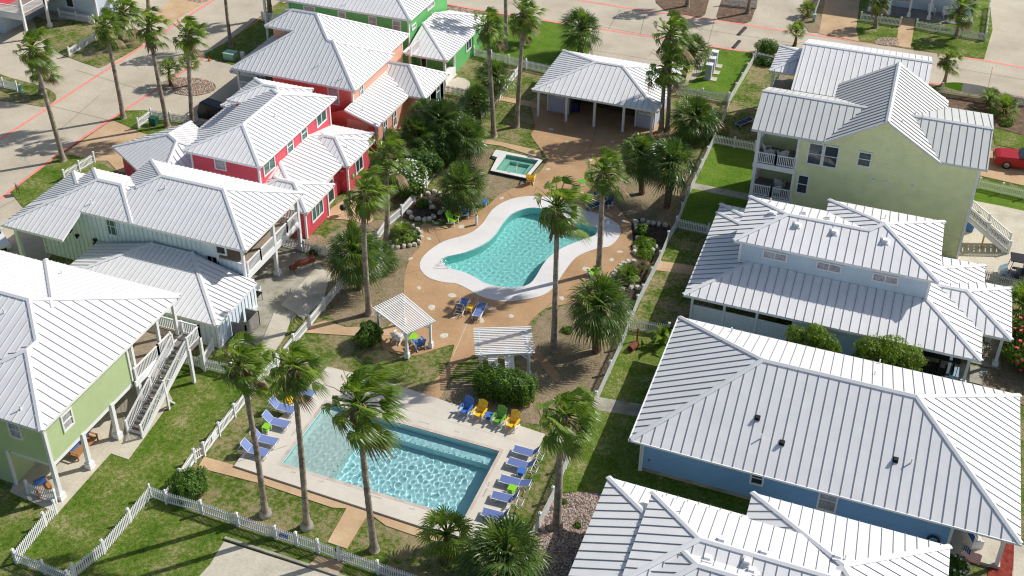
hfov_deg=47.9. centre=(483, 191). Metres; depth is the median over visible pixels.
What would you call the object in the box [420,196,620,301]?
pool apron
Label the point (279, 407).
sun lounger
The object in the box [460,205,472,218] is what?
adirondack chair
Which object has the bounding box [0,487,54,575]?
yard
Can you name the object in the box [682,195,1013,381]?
beach house
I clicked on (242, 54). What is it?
utility box
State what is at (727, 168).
side lawn
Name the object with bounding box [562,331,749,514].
side lawn
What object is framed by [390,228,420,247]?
planting bed
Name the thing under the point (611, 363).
picket fence
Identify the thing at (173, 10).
driveway
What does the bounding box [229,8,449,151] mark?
beach house
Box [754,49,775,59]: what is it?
picket fence
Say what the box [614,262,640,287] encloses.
round bush
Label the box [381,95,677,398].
pool terrace
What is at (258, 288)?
patio chair
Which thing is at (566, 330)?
round bush
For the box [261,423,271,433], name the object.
side table
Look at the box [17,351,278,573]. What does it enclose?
yard
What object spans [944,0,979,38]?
palm tree
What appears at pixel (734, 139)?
picket fence
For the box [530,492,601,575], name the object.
gravel bed
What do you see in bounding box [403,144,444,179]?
oleander
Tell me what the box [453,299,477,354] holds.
terrace joint
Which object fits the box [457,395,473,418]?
adirondack chair
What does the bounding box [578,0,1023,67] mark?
road marking
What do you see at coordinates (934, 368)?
golf cart
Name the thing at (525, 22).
palm tree
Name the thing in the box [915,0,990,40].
picket fence
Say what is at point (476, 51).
picket fence
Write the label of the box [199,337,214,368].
picket fence
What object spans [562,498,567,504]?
round bush
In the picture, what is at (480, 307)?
sun lounger
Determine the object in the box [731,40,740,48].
speed bump
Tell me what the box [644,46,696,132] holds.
palm tree
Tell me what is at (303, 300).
patio
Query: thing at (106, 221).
window
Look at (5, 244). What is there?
parked car
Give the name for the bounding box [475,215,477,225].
bollard
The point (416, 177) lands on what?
oleander
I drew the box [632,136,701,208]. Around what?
palm tree
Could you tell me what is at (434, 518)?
palm tree
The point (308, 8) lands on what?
window
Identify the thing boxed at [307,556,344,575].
path
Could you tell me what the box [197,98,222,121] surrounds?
covered cart
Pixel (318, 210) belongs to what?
window
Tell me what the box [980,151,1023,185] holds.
driveway
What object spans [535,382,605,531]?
palm tree
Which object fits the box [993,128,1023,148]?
verge
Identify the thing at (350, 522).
path
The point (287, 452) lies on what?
pool coping
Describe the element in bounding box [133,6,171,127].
palm tree
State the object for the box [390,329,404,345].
adirondack chair
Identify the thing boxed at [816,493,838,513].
window
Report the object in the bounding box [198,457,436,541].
path
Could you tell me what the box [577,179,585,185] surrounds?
round table
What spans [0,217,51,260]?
carport slab
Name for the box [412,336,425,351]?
adirondack chair
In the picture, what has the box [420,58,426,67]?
window
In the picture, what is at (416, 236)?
round bush
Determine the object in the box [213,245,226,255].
window
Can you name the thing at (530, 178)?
adirondack chair
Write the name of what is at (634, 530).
beach house
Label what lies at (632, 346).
oil drum
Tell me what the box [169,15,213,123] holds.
palm tree
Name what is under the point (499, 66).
bush
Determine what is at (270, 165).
window
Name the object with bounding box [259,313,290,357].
patio
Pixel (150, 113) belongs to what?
picket fence
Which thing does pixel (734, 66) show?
verge
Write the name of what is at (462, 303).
sun lounger
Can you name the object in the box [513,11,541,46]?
palm tree
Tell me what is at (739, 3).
picket fence
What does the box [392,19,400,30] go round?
window
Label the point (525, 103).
path
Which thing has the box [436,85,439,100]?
window
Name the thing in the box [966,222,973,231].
wheelie bin
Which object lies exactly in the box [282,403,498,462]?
pool basin
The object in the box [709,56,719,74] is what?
utility cabinet
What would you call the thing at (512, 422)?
adirondack chair
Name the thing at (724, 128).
round bush
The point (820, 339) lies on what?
tree
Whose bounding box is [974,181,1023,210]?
verge
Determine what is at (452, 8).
planting bed
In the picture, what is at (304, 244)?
picket fence
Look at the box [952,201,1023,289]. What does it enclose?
driveway
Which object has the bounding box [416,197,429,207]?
round bush
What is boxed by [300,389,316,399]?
sun lounger
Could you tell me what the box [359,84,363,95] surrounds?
window
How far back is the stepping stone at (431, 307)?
84.98 m
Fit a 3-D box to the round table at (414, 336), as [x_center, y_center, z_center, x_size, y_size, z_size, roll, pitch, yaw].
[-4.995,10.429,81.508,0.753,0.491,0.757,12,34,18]
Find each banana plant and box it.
[646,325,670,344]
[661,324,674,336]
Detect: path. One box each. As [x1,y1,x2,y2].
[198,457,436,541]
[305,321,395,335]
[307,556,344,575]
[327,506,366,548]
[445,77,469,91]
[483,139,542,158]
[500,96,536,107]
[594,397,641,415]
[656,261,694,274]
[692,183,747,199]
[897,17,914,47]
[1013,545,1023,575]
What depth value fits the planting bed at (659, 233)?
93.07 m
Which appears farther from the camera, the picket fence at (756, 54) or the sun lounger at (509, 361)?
the picket fence at (756, 54)
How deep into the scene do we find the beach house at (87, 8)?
130.12 m
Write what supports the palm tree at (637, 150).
on the planting bed at (648, 205)
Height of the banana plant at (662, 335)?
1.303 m
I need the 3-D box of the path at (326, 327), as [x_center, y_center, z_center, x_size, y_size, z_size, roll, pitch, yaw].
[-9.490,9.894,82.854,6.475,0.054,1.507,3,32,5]
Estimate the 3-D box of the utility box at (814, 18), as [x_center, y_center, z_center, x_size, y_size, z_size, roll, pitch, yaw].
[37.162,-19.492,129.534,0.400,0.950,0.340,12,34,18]
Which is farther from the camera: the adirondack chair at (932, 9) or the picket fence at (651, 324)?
the adirondack chair at (932, 9)
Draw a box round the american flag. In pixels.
[956,541,981,564]
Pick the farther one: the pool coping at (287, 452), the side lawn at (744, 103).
the side lawn at (744, 103)
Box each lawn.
[0,1,1023,575]
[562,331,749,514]
[629,229,706,332]
[678,145,753,233]
[716,65,770,150]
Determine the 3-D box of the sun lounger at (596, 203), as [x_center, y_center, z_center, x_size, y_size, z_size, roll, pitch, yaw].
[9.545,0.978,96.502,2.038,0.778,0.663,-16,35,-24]
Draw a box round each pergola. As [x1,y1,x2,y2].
[372,293,435,359]
[473,326,534,376]
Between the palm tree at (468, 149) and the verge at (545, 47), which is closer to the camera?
the palm tree at (468, 149)
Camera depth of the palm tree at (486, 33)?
101.58 m
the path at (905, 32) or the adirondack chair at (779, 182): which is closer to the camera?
the adirondack chair at (779, 182)
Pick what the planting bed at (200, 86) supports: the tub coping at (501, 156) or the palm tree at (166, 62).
the palm tree at (166, 62)
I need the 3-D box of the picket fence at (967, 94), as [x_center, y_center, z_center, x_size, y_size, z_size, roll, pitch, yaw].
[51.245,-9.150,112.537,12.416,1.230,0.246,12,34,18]
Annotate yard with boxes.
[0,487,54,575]
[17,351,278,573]
[78,498,377,575]
[286,235,350,277]
[980,308,1023,405]
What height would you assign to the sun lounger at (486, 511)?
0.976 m
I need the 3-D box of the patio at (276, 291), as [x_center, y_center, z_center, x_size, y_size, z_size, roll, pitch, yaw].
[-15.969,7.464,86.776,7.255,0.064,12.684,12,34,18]
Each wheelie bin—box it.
[572,99,580,112]
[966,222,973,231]
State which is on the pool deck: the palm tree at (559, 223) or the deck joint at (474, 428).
the deck joint at (474, 428)
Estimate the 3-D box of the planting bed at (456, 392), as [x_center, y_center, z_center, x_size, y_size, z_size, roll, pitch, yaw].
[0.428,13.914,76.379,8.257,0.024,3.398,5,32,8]
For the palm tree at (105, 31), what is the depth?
105.25 m
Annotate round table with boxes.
[408,333,417,342]
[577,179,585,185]
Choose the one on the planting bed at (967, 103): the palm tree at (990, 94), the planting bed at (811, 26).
the palm tree at (990, 94)
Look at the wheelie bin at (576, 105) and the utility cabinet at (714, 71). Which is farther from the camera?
the utility cabinet at (714, 71)
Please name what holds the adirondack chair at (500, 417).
on the pool deck
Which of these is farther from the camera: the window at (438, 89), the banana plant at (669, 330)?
the window at (438, 89)
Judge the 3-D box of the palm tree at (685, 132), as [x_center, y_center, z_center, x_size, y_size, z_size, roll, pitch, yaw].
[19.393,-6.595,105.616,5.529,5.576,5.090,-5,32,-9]
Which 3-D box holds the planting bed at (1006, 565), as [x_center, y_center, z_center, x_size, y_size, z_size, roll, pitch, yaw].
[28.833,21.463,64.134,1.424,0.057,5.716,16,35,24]
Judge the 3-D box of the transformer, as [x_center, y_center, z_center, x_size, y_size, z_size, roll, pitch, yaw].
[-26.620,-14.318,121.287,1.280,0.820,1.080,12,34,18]
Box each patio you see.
[10,368,171,511]
[242,243,331,345]
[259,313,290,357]
[281,269,330,319]
[327,200,372,223]
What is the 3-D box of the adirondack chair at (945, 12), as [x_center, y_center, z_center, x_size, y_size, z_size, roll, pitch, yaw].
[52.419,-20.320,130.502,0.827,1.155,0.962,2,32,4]
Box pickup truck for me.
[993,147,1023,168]
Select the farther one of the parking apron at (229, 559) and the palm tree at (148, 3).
the palm tree at (148, 3)
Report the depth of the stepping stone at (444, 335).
82.20 m
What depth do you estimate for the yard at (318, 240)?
91.87 m
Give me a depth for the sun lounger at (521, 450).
71.70 m
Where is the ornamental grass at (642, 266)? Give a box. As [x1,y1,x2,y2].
[631,259,653,272]
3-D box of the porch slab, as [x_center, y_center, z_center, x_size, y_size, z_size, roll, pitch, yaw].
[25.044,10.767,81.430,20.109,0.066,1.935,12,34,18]
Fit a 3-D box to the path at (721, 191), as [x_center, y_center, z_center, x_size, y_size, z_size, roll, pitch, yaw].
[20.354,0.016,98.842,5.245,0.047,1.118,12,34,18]
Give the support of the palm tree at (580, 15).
on the verge at (545, 47)
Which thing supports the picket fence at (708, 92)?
on the lawn at (398, 549)
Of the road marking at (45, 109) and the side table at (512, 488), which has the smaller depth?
the side table at (512, 488)
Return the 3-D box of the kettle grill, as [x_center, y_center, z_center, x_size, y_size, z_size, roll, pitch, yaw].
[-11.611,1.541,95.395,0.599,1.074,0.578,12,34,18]
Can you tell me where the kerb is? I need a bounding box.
[224,536,344,575]
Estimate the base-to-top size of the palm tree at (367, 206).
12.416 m
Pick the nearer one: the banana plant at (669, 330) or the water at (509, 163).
the banana plant at (669, 330)
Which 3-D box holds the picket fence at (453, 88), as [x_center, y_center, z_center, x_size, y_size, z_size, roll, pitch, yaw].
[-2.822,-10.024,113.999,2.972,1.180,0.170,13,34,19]
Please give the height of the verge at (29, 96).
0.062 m
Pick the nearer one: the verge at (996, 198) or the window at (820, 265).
the window at (820, 265)
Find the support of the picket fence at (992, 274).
on the lawn at (398, 549)
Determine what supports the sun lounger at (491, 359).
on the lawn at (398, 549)
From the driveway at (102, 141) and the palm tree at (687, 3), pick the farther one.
the palm tree at (687, 3)
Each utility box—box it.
[17,84,23,93]
[148,115,158,125]
[240,51,244,58]
[812,13,816,21]
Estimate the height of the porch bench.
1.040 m
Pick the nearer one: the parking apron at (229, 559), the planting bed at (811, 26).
the parking apron at (229, 559)
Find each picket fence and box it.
[0,77,17,90]
[10,499,73,575]
[23,479,57,503]
[57,8,94,23]
[61,151,95,177]
[65,483,151,575]
[67,32,95,56]
[136,108,207,128]
[147,483,416,575]
[163,67,517,503]
[174,352,231,372]
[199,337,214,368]
[282,238,348,259]
[444,85,468,97]
[473,46,549,72]
[528,53,753,543]
[628,320,670,332]
[676,86,729,101]
[676,216,710,234]
[714,132,756,151]
[723,0,757,8]
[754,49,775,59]
[860,11,902,25]
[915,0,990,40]
[940,82,1023,105]
[977,177,1023,198]
[985,271,1021,287]
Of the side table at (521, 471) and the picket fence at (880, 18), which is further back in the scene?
the picket fence at (880, 18)
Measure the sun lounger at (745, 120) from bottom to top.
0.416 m
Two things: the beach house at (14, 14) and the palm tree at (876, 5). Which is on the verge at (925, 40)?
the palm tree at (876, 5)
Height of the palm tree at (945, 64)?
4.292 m
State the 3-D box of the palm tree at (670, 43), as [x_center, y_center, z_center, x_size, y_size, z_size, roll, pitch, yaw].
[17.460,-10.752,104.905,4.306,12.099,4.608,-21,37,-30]
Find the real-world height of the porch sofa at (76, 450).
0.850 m
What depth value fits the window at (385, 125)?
105.20 m
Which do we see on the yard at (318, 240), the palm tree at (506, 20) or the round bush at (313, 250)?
the round bush at (313, 250)
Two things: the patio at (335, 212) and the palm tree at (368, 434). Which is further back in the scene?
the patio at (335, 212)
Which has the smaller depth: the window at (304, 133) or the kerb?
the kerb
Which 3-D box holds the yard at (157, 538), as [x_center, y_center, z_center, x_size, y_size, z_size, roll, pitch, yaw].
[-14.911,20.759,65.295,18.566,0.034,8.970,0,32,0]
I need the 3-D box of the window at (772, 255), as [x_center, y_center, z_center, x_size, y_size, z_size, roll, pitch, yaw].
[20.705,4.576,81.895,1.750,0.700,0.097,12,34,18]
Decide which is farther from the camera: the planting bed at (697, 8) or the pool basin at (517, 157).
the planting bed at (697, 8)
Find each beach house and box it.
[0,0,54,34]
[0,159,303,348]
[0,250,206,501]
[44,0,133,20]
[111,77,374,238]
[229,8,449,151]
[261,0,485,85]
[568,476,952,575]
[628,316,1022,568]
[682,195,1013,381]
[748,61,1012,258]
[768,39,945,97]
[865,0,978,24]
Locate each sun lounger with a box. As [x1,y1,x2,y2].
[237,437,270,459]
[247,429,279,448]
[259,409,291,431]
[266,395,293,416]
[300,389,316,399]
[453,297,469,316]
[471,302,487,320]
[480,507,515,520]
[488,349,497,369]
[489,490,524,508]
[498,474,532,492]
[504,347,514,370]
[505,457,539,474]
[511,445,544,462]
[585,196,607,210]
[734,116,753,126]
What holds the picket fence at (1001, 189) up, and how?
on the verge at (996, 198)
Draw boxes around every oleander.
[379,158,428,197]
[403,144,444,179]
[1001,314,1023,370]
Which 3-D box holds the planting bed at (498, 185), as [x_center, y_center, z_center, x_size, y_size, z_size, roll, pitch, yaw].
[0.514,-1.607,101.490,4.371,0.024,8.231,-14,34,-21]
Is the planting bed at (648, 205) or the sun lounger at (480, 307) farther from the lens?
the planting bed at (648, 205)
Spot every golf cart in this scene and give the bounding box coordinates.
[913,351,960,379]
[998,252,1023,281]
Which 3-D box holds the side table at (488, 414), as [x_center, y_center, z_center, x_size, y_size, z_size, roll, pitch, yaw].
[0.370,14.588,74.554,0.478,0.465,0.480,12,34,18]
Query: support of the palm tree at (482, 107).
on the lawn at (398, 549)
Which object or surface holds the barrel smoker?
on the patio at (303, 300)
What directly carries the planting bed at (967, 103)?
on the lawn at (398, 549)
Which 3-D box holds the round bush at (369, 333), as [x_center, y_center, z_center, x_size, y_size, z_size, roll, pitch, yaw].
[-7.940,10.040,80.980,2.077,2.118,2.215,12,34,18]
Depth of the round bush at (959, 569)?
63.96 m
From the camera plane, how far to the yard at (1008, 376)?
78.28 m
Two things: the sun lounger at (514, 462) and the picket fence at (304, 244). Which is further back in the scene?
the picket fence at (304, 244)
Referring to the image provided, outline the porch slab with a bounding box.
[700,304,989,384]
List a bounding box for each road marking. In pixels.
[0,0,213,139]
[0,2,284,199]
[447,4,1022,97]
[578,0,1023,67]
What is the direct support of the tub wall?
on the lawn at (398, 549)
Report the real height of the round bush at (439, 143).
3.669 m
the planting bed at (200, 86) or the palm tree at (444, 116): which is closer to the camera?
the palm tree at (444, 116)
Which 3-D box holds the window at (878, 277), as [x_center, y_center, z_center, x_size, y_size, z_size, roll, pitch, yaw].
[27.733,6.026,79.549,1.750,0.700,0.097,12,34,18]
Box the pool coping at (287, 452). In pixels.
[277,400,502,518]
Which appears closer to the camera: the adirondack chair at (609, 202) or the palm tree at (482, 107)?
the adirondack chair at (609, 202)
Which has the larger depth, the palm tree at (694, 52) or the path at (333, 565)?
the palm tree at (694, 52)
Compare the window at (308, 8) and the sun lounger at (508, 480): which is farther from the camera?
the window at (308, 8)
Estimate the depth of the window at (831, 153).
89.97 m
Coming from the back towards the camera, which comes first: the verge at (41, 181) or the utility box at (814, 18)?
the utility box at (814, 18)
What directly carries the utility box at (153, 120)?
on the verge at (131, 122)
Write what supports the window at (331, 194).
in the beach house at (276, 134)
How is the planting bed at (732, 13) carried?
on the road
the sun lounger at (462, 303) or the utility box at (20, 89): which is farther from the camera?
the utility box at (20, 89)
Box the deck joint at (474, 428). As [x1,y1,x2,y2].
[407,409,537,446]
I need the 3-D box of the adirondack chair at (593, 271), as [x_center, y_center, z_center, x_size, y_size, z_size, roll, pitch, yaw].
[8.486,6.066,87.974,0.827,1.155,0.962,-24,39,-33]
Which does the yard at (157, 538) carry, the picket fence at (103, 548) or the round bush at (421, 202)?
the picket fence at (103, 548)
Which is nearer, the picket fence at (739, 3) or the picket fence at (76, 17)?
the picket fence at (76, 17)
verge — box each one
[0,74,55,106]
[11,155,117,206]
[33,16,142,67]
[112,110,200,134]
[202,3,286,64]
[476,17,589,73]
[686,51,753,99]
[856,0,992,58]
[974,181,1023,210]
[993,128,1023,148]
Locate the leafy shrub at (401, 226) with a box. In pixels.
[389,221,415,245]
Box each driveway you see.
[65,120,148,172]
[156,0,209,22]
[819,0,859,41]
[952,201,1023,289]
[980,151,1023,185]
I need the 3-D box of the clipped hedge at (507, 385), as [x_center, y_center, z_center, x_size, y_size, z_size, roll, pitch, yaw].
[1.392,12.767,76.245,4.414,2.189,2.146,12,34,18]
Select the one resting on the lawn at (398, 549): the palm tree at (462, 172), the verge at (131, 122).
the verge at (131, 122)
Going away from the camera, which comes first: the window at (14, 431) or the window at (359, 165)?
the window at (14, 431)
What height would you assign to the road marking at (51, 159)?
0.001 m
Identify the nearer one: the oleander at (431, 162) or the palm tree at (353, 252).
the palm tree at (353, 252)
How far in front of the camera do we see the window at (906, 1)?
132.67 m
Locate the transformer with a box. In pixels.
[222,49,237,60]
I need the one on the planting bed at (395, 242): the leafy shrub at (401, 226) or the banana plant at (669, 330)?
the leafy shrub at (401, 226)
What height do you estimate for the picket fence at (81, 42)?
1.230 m
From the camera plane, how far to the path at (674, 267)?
89.18 m
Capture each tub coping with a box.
[490,151,542,177]
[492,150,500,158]
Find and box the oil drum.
[627,340,638,351]
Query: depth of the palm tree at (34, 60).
97.71 m
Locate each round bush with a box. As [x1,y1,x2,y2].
[164,465,208,504]
[309,245,322,254]
[346,217,357,229]
[355,320,383,347]
[405,123,462,164]
[406,231,419,241]
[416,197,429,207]
[560,325,572,334]
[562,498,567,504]
[573,521,581,528]
[633,235,655,248]
[634,223,648,235]
[635,247,654,259]
[714,122,725,134]
[719,134,733,143]
[754,38,778,56]
[754,55,773,66]
[949,553,970,575]
[1000,119,1014,126]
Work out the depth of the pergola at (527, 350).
78.05 m
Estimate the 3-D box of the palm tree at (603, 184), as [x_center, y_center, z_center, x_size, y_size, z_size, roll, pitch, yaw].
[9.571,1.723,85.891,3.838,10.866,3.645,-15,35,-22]
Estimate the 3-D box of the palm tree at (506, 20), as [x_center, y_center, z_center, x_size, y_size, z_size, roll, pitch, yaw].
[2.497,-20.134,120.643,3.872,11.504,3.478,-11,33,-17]
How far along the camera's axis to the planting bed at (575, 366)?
80.00 m
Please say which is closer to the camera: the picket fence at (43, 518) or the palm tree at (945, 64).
the picket fence at (43, 518)
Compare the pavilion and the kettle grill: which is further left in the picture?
the kettle grill
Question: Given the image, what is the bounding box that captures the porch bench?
[966,532,984,548]
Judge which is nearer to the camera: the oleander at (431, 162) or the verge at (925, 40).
the oleander at (431, 162)
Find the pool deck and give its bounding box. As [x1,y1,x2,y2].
[234,367,544,542]
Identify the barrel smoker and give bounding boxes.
[289,251,314,271]
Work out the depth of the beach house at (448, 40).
118.06 m
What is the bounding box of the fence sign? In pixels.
[340,554,349,560]
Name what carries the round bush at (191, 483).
on the lawn at (398, 549)
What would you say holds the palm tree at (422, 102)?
on the lawn at (398, 549)
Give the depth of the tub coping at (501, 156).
102.43 m
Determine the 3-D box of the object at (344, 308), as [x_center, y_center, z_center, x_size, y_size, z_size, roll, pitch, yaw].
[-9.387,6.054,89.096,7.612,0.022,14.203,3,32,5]
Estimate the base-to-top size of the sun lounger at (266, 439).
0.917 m
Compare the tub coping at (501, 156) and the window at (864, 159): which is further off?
the tub coping at (501, 156)
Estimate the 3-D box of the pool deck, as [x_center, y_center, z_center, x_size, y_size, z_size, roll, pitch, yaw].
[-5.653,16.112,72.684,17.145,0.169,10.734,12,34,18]
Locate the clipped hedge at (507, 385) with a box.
[472,362,538,407]
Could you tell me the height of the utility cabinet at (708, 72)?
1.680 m
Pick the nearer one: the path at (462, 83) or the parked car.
the parked car
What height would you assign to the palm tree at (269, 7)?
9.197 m
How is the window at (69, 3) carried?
in the beach house at (87, 8)
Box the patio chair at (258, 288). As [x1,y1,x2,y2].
[255,283,261,296]
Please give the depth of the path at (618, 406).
75.91 m
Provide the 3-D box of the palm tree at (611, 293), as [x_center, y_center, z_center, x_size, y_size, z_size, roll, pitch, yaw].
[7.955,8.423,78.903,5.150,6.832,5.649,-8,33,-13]
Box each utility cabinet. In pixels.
[703,62,716,81]
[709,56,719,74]
[711,49,722,67]
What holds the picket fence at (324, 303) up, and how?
on the lawn at (398, 549)
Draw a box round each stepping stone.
[428,304,434,309]
[440,333,447,337]
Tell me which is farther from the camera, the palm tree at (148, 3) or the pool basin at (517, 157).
the palm tree at (148, 3)
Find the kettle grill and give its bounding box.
[339,204,346,215]
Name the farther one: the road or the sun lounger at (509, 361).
the road
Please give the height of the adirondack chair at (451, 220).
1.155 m
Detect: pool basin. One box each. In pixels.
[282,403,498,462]
[442,208,596,259]
[496,154,537,168]
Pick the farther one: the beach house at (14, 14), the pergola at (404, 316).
the beach house at (14, 14)
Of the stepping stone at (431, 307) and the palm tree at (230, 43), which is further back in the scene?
the palm tree at (230, 43)
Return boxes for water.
[283,406,498,515]
[442,209,595,286]
[496,155,536,174]
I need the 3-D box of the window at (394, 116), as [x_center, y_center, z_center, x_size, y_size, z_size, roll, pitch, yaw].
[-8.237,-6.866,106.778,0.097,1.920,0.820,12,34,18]
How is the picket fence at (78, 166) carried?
on the lawn at (398, 549)
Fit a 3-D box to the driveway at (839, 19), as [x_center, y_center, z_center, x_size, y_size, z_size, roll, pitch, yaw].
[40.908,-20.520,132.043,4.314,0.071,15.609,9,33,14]
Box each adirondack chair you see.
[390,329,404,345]
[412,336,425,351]
[445,210,459,226]
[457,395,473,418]
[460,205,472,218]
[472,399,487,421]
[491,405,506,427]
[504,409,520,432]
[526,173,536,184]
[586,266,601,280]
[604,193,613,207]
[762,143,775,157]
[769,185,781,195]
[774,178,785,187]
[777,150,789,161]
[927,3,935,14]
[942,6,948,17]
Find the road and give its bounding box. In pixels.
[0,0,1023,217]
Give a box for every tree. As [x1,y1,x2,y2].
[12,26,66,161]
[24,51,64,94]
[91,7,130,119]
[107,0,148,41]
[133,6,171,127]
[146,0,150,11]
[158,56,181,85]
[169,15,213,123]
[174,53,202,85]
[215,331,281,519]
[224,0,233,47]
[266,0,272,19]
[268,338,334,532]
[320,361,409,554]
[324,223,390,299]
[343,164,398,316]
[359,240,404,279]
[366,128,414,243]
[393,111,435,150]
[402,97,440,123]
[411,504,474,568]
[417,95,465,142]
[430,157,492,217]
[444,513,555,575]
[447,112,493,164]
[455,82,495,124]
[472,6,509,137]
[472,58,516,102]
[502,0,508,49]
[507,0,549,127]
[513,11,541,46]
[533,175,598,353]
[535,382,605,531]
[556,5,603,54]
[562,271,636,354]
[583,146,635,274]
[613,132,665,194]
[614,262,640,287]
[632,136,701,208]
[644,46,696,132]
[652,9,700,131]
[664,94,725,148]
[673,31,713,81]
[684,0,689,6]
[745,0,750,13]
[783,20,807,46]
[784,322,842,352]
[795,0,818,16]
[851,333,928,371]
[866,0,890,28]
[937,46,965,85]
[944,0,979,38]
[979,87,1000,106]
[987,92,1020,121]
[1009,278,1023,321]
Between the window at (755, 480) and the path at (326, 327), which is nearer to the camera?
the window at (755, 480)
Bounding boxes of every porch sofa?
[32,476,51,498]
[67,431,98,460]
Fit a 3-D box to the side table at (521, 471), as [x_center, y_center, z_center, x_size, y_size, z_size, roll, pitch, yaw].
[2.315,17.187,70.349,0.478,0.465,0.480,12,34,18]
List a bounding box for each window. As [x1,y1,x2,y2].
[6,422,23,440]
[60,407,74,432]
[65,0,74,7]
[105,219,119,236]
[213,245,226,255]
[214,159,226,171]
[263,156,275,177]
[286,139,293,154]
[300,127,307,141]
[303,5,315,11]
[311,199,323,223]
[316,109,326,128]
[327,87,339,105]
[328,177,334,204]
[337,11,346,18]
[355,155,363,175]
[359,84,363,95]
[368,15,376,25]
[383,120,387,137]
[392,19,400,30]
[392,110,396,128]
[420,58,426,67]
[427,1,434,11]
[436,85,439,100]
[466,39,471,52]
[749,474,763,486]
[762,249,787,262]
[795,174,809,194]
[806,142,824,165]
[815,260,842,273]
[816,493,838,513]
[821,144,839,168]
[856,151,872,167]
[871,272,898,285]
[897,0,909,2]
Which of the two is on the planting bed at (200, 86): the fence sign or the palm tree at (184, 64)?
the palm tree at (184, 64)
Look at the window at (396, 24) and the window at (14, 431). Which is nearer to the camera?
the window at (14, 431)
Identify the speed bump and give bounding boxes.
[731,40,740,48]
[737,26,746,35]
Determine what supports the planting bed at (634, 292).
on the lawn at (398, 549)
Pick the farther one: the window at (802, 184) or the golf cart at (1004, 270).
the window at (802, 184)
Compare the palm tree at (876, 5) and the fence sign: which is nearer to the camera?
the fence sign
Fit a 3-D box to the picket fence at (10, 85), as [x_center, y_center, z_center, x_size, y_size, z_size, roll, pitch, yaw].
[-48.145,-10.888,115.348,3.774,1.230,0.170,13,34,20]
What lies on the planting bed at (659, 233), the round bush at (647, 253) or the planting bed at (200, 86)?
the round bush at (647, 253)
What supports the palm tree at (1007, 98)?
on the planting bed at (967, 103)
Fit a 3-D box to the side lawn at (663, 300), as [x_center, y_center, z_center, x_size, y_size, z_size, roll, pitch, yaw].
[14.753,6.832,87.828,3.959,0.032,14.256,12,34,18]
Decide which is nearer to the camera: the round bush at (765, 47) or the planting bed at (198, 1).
the round bush at (765, 47)
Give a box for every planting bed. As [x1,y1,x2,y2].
[161,77,215,95]
[189,0,207,2]
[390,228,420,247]
[403,189,466,222]
[447,6,473,12]
[614,263,649,299]
[631,218,669,262]
[656,0,708,17]
[717,0,756,23]
[800,0,824,32]
[875,37,898,45]
[941,93,1023,135]
[987,543,1013,575]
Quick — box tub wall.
[491,161,542,180]
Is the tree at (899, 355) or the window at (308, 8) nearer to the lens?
the tree at (899, 355)
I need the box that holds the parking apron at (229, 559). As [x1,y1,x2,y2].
[200,542,329,575]
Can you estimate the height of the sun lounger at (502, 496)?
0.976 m
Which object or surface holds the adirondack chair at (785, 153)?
on the beach house at (898, 137)
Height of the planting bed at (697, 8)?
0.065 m
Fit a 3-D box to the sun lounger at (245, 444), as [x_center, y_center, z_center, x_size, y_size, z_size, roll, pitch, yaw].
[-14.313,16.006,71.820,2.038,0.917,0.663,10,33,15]
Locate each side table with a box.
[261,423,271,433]
[466,304,473,313]
[485,411,493,422]
[507,484,516,493]
[517,467,525,478]
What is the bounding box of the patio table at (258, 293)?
[256,290,262,303]
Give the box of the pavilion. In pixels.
[531,49,680,136]
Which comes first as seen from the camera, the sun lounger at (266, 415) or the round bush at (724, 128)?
the sun lounger at (266, 415)
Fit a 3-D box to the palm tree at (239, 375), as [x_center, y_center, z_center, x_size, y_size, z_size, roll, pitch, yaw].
[-12.485,13.520,64.507,3.683,13.275,3.869,-6,32,-10]
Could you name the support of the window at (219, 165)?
in the beach house at (276, 134)
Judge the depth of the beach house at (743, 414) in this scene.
67.97 m
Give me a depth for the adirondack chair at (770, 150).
93.09 m
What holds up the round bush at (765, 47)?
on the lawn at (398, 549)
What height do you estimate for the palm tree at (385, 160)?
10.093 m
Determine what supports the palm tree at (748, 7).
on the planting bed at (732, 13)
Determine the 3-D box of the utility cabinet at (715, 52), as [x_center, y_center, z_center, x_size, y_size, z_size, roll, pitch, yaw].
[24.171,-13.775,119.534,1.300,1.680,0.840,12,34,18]
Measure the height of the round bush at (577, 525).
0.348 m
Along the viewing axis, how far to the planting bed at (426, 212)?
96.39 m
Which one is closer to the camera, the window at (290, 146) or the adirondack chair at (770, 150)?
the adirondack chair at (770, 150)
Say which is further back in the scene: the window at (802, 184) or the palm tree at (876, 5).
the palm tree at (876, 5)
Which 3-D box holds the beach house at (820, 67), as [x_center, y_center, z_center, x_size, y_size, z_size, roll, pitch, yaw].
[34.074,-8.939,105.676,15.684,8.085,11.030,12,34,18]
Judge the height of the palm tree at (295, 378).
13.764 m
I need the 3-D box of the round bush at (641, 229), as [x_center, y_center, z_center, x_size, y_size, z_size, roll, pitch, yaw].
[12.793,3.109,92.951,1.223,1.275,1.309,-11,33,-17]

